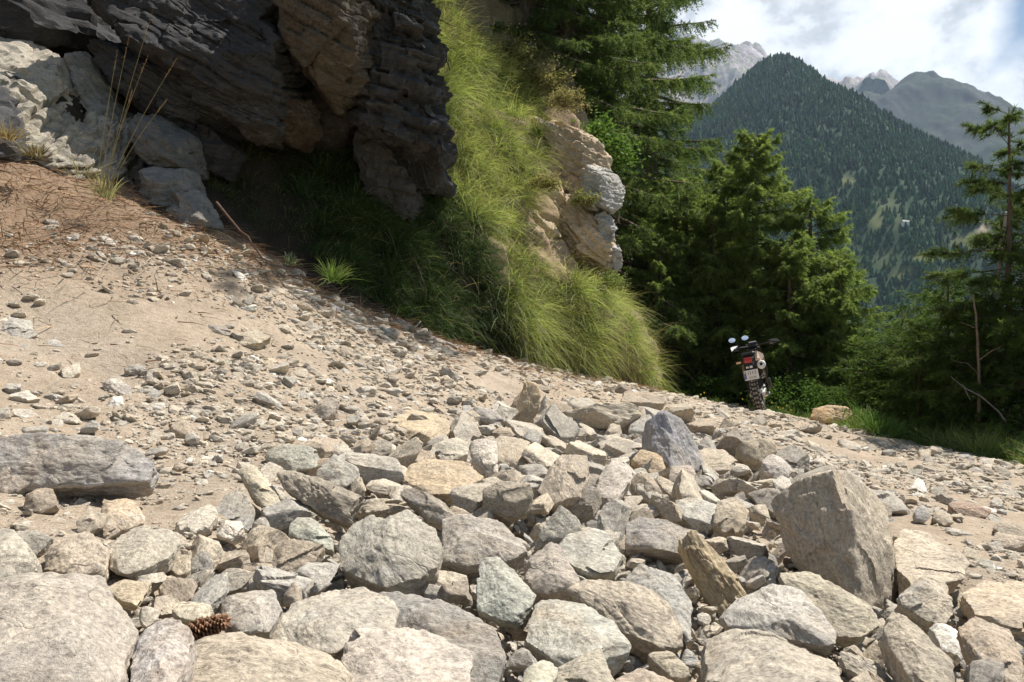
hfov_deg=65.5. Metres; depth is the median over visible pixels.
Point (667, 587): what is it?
rock
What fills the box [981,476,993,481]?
stone
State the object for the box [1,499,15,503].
stone
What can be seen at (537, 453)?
stone
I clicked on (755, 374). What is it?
motorcycle
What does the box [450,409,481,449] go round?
stone
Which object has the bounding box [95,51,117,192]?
grass stalk
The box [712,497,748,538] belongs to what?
rock
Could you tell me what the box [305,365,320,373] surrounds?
stone
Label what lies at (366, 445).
stone
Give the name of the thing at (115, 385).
rock
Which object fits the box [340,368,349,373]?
stone
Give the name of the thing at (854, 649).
stone
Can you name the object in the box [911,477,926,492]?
rock
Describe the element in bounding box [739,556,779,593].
stone
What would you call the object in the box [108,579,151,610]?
rock
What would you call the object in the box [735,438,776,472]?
rock
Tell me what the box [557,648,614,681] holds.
rock
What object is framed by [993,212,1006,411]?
dead tree
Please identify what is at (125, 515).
rock
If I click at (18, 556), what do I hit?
rock
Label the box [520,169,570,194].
dry bush
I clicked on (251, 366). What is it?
stone
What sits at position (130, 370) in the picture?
stone
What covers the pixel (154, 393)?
rock
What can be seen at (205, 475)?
stone
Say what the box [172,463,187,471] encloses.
stone
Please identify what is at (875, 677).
stone
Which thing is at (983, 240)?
pine tree
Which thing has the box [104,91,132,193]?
grass stalk
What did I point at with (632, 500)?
stone
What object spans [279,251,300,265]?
leafy weed
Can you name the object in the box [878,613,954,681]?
rock
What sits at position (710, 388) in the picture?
bush
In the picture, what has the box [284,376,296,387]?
stone
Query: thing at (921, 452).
stone
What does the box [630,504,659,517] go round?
stone
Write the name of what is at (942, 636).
rock
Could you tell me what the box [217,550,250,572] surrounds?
stone
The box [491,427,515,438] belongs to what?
stone
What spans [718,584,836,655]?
rock
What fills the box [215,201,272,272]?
fallen branch
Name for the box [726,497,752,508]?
stone
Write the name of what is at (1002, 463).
stone
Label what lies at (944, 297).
larch sapling
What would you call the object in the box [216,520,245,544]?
rock
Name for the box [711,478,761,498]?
stone
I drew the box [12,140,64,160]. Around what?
dry grass tuft
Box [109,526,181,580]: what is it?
rock
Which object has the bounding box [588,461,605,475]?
stone
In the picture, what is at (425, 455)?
stone
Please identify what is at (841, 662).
stone
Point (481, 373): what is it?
stone
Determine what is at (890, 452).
stone
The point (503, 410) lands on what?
stone
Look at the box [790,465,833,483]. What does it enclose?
stone
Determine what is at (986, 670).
rock
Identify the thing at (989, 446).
verge grass
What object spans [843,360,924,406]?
bush
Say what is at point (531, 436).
stone
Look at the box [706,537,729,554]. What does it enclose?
stone
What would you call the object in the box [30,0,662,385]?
hillside
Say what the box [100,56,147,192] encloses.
grass stalk
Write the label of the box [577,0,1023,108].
sky
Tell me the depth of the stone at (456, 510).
2.91 m
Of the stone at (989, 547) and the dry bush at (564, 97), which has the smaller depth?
the stone at (989, 547)
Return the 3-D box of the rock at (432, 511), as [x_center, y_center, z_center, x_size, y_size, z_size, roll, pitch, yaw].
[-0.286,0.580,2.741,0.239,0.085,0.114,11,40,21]
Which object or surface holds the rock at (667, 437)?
on the ground at (146, 318)
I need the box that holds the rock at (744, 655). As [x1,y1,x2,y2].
[699,628,842,681]
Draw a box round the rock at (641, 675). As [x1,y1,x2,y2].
[615,668,673,681]
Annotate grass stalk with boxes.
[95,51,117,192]
[99,38,128,190]
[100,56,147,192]
[102,18,150,191]
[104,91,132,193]
[106,62,174,191]
[108,100,166,190]
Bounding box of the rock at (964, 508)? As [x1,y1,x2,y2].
[948,501,990,518]
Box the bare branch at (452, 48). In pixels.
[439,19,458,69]
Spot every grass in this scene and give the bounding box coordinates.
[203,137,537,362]
[431,0,687,397]
[658,384,1023,464]
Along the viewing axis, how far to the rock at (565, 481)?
3.39 m
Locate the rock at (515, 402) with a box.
[511,392,520,407]
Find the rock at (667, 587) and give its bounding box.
[624,563,692,649]
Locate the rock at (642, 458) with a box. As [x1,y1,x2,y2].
[631,449,665,472]
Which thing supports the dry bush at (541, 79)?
on the hillside
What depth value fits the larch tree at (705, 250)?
18.11 m
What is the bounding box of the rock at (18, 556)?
[0,528,42,577]
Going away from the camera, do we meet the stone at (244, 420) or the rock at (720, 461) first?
the stone at (244, 420)
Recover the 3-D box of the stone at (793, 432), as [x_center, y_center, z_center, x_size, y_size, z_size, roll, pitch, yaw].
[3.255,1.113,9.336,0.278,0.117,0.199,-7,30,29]
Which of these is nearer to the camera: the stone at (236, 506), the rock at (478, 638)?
the rock at (478, 638)
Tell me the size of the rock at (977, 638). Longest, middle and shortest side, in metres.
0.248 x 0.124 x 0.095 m
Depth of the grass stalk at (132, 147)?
6.01 m
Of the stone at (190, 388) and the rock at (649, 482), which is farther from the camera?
the stone at (190, 388)
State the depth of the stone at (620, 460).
4.80 m
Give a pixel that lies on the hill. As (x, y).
(876, 218)
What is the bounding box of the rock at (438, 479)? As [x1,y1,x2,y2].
[402,459,483,503]
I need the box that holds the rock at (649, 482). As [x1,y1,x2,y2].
[630,473,662,497]
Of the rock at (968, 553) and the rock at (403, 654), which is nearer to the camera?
the rock at (403, 654)
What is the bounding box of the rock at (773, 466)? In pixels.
[759,454,792,479]
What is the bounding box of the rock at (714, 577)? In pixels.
[677,529,746,617]
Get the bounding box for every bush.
[484,23,559,69]
[512,52,576,99]
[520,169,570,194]
[543,84,592,114]
[567,187,601,211]
[571,105,650,174]
[584,266,630,290]
[677,370,734,400]
[740,370,823,409]
[768,374,870,416]
[841,310,975,397]
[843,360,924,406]
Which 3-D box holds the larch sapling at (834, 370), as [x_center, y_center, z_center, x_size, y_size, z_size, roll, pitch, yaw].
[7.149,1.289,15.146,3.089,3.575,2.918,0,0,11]
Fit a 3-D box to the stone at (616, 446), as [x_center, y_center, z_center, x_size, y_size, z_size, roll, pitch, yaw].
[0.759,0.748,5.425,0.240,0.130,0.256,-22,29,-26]
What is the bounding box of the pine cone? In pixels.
[188,612,231,641]
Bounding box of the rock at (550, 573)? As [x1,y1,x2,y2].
[524,542,579,602]
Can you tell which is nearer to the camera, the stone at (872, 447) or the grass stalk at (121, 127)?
the grass stalk at (121, 127)
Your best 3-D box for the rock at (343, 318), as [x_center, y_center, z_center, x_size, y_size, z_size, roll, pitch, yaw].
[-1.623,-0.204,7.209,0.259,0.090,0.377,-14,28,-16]
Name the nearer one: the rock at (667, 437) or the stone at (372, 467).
the stone at (372, 467)
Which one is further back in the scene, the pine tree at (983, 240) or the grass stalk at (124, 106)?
the pine tree at (983, 240)
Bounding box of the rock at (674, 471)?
[668,465,695,482]
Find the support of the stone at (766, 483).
on the rubble
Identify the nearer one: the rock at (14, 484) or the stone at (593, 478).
the rock at (14, 484)
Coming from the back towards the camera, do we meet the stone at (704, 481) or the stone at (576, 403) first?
the stone at (576, 403)
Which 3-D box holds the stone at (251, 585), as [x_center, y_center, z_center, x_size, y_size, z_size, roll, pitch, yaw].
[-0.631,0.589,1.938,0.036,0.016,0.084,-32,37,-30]
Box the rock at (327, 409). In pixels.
[312,397,339,420]
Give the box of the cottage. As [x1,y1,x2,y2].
[900,220,909,226]
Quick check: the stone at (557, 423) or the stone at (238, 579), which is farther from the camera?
the stone at (557, 423)
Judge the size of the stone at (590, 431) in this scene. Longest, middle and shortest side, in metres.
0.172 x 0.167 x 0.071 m
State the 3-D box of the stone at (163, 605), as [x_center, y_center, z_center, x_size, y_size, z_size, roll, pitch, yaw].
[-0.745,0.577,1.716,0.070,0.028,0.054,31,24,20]
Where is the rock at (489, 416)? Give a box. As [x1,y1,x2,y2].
[473,406,503,424]
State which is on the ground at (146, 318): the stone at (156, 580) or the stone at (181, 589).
the stone at (156, 580)
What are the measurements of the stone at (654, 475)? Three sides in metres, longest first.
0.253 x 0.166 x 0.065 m
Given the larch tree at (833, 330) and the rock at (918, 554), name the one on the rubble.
the rock at (918, 554)
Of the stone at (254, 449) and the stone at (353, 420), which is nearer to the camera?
the stone at (254, 449)
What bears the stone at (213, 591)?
on the rubble
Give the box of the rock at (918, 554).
[893,529,969,594]
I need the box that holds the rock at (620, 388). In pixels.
[615,384,632,392]
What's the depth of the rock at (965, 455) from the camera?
9.03 m
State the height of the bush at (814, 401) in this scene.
1.155 m
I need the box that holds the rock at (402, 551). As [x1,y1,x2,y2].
[338,509,443,596]
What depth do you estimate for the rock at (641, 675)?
1.54 m
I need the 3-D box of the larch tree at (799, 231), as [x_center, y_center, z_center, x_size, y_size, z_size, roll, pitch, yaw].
[6.781,0.241,18.091,4.222,7.152,4.714,0,0,-19]
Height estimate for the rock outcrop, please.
2.849 m
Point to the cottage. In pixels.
(902, 222)
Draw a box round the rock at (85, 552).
[44,530,110,582]
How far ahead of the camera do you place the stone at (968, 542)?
3.71 m
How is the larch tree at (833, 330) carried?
on the ground at (146, 318)
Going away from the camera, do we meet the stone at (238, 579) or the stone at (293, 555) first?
the stone at (238, 579)
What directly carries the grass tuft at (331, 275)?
on the needle litter
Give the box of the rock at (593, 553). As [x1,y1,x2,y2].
[559,526,621,579]
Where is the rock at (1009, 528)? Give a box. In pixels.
[992,522,1023,536]
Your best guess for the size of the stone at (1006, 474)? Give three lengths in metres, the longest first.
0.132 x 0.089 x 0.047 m
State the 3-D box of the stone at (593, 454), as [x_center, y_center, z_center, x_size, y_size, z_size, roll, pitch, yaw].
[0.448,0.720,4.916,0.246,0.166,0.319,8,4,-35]
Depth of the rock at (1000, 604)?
2.50 m
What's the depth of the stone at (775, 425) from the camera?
9.99 m
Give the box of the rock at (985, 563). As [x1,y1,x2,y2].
[977,559,996,569]
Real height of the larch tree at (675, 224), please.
7.410 m
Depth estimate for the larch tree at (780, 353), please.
16.82 m
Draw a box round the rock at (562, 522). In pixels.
[534,505,582,551]
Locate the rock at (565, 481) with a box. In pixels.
[538,454,588,512]
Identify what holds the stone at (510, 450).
on the rubble
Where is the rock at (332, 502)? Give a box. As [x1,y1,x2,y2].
[277,470,363,528]
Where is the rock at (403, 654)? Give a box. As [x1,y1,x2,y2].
[340,627,473,681]
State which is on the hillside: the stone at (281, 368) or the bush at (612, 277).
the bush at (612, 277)
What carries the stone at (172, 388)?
on the ground at (146, 318)
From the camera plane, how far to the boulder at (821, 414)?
12.59 m
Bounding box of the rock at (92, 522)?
[76,511,107,534]
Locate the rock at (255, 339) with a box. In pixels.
[239,330,270,349]
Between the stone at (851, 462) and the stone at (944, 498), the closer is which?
the stone at (944, 498)
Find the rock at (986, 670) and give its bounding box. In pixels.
[963,659,1004,681]
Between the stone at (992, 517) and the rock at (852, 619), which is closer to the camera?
the rock at (852, 619)
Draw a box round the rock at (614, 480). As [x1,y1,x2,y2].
[594,462,632,509]
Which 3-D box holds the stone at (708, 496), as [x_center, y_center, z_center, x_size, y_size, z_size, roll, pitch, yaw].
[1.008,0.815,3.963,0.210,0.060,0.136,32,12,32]
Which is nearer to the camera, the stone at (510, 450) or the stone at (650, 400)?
the stone at (510, 450)
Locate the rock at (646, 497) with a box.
[636,483,661,503]
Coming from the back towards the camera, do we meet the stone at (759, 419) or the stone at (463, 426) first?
the stone at (759, 419)
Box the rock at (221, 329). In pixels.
[208,324,230,335]
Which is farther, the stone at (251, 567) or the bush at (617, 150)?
the bush at (617, 150)
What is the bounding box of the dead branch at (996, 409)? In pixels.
[951,376,1006,421]
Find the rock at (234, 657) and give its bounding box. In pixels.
[191,632,352,681]
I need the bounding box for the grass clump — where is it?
[838,399,913,440]
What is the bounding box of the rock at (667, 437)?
[642,410,703,472]
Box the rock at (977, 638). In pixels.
[956,616,1023,681]
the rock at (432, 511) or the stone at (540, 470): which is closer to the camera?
the rock at (432, 511)
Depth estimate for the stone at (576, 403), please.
7.52 m
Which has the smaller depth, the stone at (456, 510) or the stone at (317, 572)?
the stone at (317, 572)
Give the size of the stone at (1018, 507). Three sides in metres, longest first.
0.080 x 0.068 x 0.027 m
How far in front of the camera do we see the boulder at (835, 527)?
2.65 m
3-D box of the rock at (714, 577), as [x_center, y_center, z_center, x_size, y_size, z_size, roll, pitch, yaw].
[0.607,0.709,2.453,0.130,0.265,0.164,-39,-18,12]
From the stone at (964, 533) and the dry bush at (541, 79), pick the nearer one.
the stone at (964, 533)
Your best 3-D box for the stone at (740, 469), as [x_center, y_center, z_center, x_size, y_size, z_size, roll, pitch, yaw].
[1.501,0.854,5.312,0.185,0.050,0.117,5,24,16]
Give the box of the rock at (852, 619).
[777,571,880,647]
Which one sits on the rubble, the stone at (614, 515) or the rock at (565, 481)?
the stone at (614, 515)
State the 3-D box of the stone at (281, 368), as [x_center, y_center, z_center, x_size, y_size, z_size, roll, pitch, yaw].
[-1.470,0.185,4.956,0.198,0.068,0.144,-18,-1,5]
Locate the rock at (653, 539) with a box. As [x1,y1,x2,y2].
[624,517,704,564]
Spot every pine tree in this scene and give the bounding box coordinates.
[887,100,1023,443]
[931,136,1023,424]
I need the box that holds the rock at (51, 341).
[46,338,64,346]
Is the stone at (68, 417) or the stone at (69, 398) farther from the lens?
the stone at (69, 398)
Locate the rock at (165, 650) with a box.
[130,619,197,681]
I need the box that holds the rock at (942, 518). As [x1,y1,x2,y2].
[931,511,953,526]
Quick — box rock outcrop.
[528,116,625,274]
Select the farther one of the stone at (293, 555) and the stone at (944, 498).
the stone at (944, 498)
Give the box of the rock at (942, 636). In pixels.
[927,623,962,665]
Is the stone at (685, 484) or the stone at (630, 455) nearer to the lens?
the stone at (685, 484)
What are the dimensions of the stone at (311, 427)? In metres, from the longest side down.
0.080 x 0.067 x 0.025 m
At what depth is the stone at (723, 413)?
10.47 m
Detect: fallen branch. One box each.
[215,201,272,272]
[396,318,457,349]
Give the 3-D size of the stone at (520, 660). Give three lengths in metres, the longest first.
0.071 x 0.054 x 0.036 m
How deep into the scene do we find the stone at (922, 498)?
4.99 m
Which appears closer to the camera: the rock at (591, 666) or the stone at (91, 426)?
the rock at (591, 666)
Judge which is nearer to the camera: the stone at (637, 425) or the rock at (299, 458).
the rock at (299, 458)
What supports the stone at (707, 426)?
on the rubble
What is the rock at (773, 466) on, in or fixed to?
on the rubble
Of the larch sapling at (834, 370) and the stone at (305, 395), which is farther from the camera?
the larch sapling at (834, 370)
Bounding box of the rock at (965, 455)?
[956,454,971,459]
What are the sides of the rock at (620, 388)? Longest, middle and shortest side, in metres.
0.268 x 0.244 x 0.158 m
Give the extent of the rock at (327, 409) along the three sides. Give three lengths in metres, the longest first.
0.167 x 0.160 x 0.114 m
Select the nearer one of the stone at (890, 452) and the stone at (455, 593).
the stone at (455, 593)
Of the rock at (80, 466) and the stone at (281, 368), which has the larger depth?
the stone at (281, 368)
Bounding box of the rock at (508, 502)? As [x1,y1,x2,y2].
[481,480,533,524]
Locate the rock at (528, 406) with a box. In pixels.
[515,381,540,422]
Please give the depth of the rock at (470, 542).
2.30 m
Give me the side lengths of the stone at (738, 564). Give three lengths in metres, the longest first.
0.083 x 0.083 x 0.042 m
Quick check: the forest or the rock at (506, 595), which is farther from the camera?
the forest
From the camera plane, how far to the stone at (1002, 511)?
4.88 m
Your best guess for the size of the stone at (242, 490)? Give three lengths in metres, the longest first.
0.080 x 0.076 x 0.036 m
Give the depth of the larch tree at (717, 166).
20.84 m
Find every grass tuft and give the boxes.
[0,119,37,143]
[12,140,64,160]
[53,159,107,181]
[78,168,124,200]
[306,257,368,288]
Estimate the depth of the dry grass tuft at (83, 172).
6.32 m
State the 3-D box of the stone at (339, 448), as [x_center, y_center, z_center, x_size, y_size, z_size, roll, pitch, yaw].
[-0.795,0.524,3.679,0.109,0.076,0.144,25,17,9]
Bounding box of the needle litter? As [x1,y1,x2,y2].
[0,142,685,403]
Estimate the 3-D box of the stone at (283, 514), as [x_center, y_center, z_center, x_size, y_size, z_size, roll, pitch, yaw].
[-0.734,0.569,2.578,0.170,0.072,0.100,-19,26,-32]
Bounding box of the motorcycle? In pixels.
[728,335,780,409]
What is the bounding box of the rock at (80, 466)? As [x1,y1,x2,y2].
[0,432,159,499]
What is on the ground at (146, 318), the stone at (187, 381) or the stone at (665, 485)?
the stone at (187, 381)
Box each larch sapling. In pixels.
[820,316,939,414]
[826,336,921,422]
[840,301,956,423]
[841,316,982,433]
[848,289,1001,427]
[868,295,1023,441]
[875,265,1019,436]
[892,291,1023,442]
[900,224,1023,445]
[923,269,1023,444]
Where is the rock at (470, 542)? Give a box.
[441,514,526,576]
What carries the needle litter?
on the ground at (146, 318)
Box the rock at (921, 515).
[912,506,930,523]
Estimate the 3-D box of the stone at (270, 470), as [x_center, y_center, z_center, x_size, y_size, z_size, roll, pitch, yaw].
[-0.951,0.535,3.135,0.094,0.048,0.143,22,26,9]
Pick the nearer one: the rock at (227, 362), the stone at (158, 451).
the stone at (158, 451)
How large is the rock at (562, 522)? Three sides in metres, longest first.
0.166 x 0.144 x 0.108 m
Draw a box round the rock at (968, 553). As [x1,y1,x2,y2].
[962,545,979,560]
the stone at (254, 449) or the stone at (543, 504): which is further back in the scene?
the stone at (254, 449)
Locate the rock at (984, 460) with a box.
[977,458,995,462]
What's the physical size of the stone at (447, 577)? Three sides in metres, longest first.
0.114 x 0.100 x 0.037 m
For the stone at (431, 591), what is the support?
on the rubble
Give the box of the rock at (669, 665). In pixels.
[647,651,689,681]
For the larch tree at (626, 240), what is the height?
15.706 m
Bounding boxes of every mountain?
[582,31,899,160]
[858,70,1023,188]
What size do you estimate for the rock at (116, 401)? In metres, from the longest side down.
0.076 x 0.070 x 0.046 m
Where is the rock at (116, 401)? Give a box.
[109,396,123,405]
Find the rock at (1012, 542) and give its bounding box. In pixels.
[991,532,1023,551]
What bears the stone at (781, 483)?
on the rubble
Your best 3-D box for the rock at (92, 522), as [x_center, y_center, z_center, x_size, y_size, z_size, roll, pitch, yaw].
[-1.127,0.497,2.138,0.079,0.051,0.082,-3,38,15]
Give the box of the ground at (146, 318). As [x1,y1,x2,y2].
[0,160,1023,681]
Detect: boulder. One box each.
[770,470,895,610]
[809,405,851,424]
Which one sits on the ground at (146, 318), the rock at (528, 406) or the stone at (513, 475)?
the rock at (528, 406)
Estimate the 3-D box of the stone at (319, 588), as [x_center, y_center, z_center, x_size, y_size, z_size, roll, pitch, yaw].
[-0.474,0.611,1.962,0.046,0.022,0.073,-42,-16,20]
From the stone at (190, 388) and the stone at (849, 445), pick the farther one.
the stone at (849, 445)
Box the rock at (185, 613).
[172,601,213,625]
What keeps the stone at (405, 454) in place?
on the ground at (146, 318)
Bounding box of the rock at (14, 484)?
[0,467,29,494]
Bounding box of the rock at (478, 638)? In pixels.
[379,591,505,681]
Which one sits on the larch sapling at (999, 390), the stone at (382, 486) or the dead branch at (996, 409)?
the dead branch at (996, 409)
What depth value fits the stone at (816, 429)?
9.99 m
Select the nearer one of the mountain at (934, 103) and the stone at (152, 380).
the stone at (152, 380)
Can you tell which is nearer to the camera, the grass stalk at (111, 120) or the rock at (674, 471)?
the rock at (674, 471)
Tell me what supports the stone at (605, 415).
on the ground at (146, 318)
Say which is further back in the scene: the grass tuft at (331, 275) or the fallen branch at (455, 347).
the fallen branch at (455, 347)
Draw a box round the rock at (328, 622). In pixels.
[271,587,399,660]
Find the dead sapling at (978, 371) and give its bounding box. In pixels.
[951,294,1005,421]
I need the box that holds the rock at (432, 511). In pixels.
[400,488,454,530]
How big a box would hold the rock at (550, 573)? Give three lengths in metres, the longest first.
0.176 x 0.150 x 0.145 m
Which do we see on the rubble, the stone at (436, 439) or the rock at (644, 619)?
the rock at (644, 619)
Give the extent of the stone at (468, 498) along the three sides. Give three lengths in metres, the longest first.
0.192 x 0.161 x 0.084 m
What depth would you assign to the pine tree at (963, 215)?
11.14 m
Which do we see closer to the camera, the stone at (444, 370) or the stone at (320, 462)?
the stone at (320, 462)
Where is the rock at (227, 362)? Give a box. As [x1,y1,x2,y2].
[217,358,231,365]
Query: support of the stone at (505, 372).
on the ground at (146, 318)
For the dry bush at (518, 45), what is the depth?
14.51 m
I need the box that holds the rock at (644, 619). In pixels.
[566,579,683,663]
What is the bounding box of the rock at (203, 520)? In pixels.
[174,504,218,535]
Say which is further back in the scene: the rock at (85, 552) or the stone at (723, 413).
the stone at (723, 413)
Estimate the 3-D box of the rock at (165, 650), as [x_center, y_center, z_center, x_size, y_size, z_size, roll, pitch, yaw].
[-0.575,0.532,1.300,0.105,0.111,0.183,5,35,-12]
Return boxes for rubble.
[123,395,1023,681]
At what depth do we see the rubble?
2.77 m
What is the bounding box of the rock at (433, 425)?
[392,410,449,446]
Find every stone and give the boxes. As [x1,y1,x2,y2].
[0,406,11,418]
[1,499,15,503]
[5,383,21,393]
[9,390,40,402]
[12,408,38,416]
[21,425,47,432]
[54,412,81,423]
[55,394,78,403]
[60,362,80,377]
[74,406,99,418]
[80,420,100,433]
[124,364,145,375]
[136,572,166,593]
[139,606,160,628]
[144,447,168,457]
[145,377,159,384]
[150,595,179,618]
[158,577,197,601]
[163,382,180,394]
[168,419,195,438]
[168,554,190,577]
[171,503,188,510]
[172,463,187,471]
[182,378,196,383]
[184,385,200,392]
[184,432,199,445]
[185,570,214,593]
[191,534,224,569]
[191,551,214,573]
[191,572,228,609]
[202,472,211,478]
[213,454,223,462]
[216,492,254,532]
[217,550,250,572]
[220,568,252,595]
[229,412,256,427]
[234,487,246,494]
[239,361,259,371]
[240,445,260,454]
[240,563,272,574]
[241,525,289,560]
[246,577,257,590]
[252,517,269,528]
[252,565,310,606]
[254,391,283,409]
[258,547,272,562]
[260,462,283,481]
[261,499,312,529]
[268,362,288,373]
[270,415,285,423]
[271,539,324,571]
[275,430,293,443]
[279,492,295,500]
[283,582,302,606]
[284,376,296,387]
[295,562,339,597]
[296,391,310,398]
[304,424,318,430]
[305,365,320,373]
[305,438,340,458]
[305,578,313,596]
[306,458,328,475]
[309,581,331,595]
[331,443,352,455]
[339,384,349,388]
[339,451,404,485]
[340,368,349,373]
[346,415,359,424]
[348,476,365,495]
[352,438,375,453]
[355,386,376,396]
[357,498,407,519]
[366,478,400,494]
[372,439,393,455]
[386,375,398,382]
[388,437,422,467]
[389,485,411,500]
[413,450,435,462]
[421,583,442,599]
[423,434,448,445]
[428,397,440,403]
[434,570,468,591]
[439,366,458,381]
[439,581,472,606]
[449,506,469,514]
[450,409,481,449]
[450,482,490,513]
[472,507,493,518]
[473,370,487,376]
[477,435,494,440]
[478,425,495,435]
[482,476,500,484]
[490,401,518,424]
[490,469,522,482]
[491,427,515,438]
[494,435,530,469]
[500,370,510,375]
[505,648,537,673]
[506,420,545,442]
[517,464,547,477]
[520,474,542,494]
[521,442,558,469]
[523,429,541,444]
[528,493,553,516]
[535,404,579,441]
[538,399,572,413]
[541,435,565,451]
[564,402,640,433]
[564,440,606,465]
[567,397,594,409]
[567,485,601,524]
[578,423,596,438]
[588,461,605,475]
[588,473,598,486]
[597,499,631,539]
[604,423,621,434]
[604,436,641,457]
[606,457,629,464]
[621,390,665,410]
[621,452,636,466]
[622,496,642,505]
[628,414,651,438]
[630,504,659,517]
[632,472,658,479]
[638,406,645,415]
[638,406,658,416]
[649,495,684,526]
[655,475,674,502]
[658,467,669,478]
[664,403,694,423]
[671,468,702,499]
[686,418,717,435]
[695,475,712,488]
[698,436,715,449]
[699,490,719,503]
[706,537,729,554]
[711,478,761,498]
[714,407,730,419]
[714,428,756,457]
[725,555,746,573]
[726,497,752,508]
[727,536,768,558]
[730,463,750,475]
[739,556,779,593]
[746,575,765,589]
[748,488,780,519]
[748,504,770,525]
[750,414,767,425]
[752,479,772,488]
[766,423,782,428]
[773,476,790,491]
[776,445,809,472]
[780,429,801,437]
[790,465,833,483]
[798,426,821,433]
[808,445,826,452]
[837,439,860,451]
[837,656,845,668]
[840,651,890,681]
[843,645,863,656]
[846,460,856,465]
[849,670,873,681]
[863,640,883,667]
[864,472,882,477]
[865,444,877,450]
[868,670,886,681]
[872,489,910,514]
[881,449,896,456]
[894,461,907,467]
[918,449,930,457]
[919,496,929,501]
[931,492,952,504]
[953,528,972,535]
[961,539,974,545]
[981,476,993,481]
[982,544,997,551]
[988,505,1006,509]
[988,514,1000,521]
[991,555,1003,561]
[994,460,1012,465]
[996,509,1006,514]
[1002,472,1010,476]
[1013,505,1023,509]
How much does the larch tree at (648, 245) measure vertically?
7.898 m
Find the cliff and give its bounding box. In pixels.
[0,0,457,231]
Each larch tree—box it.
[490,0,667,152]
[504,0,622,95]
[542,0,727,401]
[599,0,751,343]
[620,169,707,376]
[622,237,722,396]
[629,172,751,404]
[647,212,787,409]
[674,128,847,405]
[691,156,766,376]
[716,235,869,415]
[744,193,879,415]
[777,256,894,405]
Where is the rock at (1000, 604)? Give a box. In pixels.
[959,580,1023,641]
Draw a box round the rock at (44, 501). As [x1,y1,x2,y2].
[23,488,59,514]
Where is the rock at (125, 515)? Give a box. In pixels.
[101,498,145,539]
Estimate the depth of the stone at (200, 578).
1.90 m
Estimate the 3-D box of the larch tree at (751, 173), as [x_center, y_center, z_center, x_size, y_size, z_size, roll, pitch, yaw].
[5.599,-0.508,18.302,4.536,8.920,4.510,0,0,-1]
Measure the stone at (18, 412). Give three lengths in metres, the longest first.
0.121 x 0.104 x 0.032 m
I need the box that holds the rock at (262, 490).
[238,464,280,507]
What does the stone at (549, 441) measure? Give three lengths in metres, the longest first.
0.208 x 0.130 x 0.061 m
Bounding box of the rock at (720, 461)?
[699,447,736,474]
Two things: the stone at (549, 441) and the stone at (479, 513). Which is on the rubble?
the stone at (479, 513)
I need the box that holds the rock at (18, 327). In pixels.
[0,316,37,338]
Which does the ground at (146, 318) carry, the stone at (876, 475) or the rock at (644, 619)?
the stone at (876, 475)
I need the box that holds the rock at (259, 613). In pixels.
[220,589,282,638]
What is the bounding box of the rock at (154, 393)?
[137,388,160,397]
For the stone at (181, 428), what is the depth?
3.58 m
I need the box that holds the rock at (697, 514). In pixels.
[675,497,716,536]
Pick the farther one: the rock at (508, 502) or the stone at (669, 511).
the stone at (669, 511)
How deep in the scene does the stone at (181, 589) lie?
1.80 m
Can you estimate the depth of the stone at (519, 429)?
5.40 m
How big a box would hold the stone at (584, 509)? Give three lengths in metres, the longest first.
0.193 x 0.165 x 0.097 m
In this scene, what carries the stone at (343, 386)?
on the ground at (146, 318)
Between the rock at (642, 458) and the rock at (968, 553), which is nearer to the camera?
the rock at (968, 553)
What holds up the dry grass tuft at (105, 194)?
on the needle litter
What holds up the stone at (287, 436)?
on the ground at (146, 318)
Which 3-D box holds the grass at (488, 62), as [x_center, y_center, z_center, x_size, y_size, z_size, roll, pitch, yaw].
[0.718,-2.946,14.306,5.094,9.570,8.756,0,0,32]
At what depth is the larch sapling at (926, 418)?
11.02 m
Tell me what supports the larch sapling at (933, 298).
on the ground at (146, 318)
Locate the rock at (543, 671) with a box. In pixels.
[522,660,558,681]
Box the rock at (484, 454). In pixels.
[470,438,497,478]
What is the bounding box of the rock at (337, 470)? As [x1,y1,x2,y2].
[316,454,359,489]
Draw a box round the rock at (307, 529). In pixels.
[288,517,333,557]
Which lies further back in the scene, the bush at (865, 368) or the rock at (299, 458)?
the bush at (865, 368)
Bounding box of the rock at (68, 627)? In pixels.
[0,572,138,681]
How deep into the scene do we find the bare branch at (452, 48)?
10.10 m
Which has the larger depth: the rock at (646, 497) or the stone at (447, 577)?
the rock at (646, 497)
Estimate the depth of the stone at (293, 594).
1.88 m
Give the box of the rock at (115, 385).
[102,378,131,394]
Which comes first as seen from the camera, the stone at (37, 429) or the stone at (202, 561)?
the stone at (202, 561)
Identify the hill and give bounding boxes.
[629,59,1023,437]
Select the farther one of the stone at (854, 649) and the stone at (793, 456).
the stone at (793, 456)
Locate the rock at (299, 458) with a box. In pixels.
[265,444,319,473]
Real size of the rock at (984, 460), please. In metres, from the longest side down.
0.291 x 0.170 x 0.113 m
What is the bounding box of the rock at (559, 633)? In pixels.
[524,599,630,676]
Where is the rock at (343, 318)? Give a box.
[338,313,348,322]
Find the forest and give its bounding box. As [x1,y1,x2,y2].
[622,52,1023,430]
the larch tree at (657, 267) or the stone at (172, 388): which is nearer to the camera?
the stone at (172, 388)
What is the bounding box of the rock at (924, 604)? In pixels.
[894,576,952,633]
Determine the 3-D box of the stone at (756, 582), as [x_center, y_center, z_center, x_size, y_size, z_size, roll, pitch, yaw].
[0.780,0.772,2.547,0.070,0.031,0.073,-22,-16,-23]
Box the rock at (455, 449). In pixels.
[431,437,468,462]
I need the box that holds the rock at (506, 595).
[476,557,535,629]
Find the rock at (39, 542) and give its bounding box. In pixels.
[16,530,53,556]
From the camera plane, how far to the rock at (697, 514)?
3.42 m

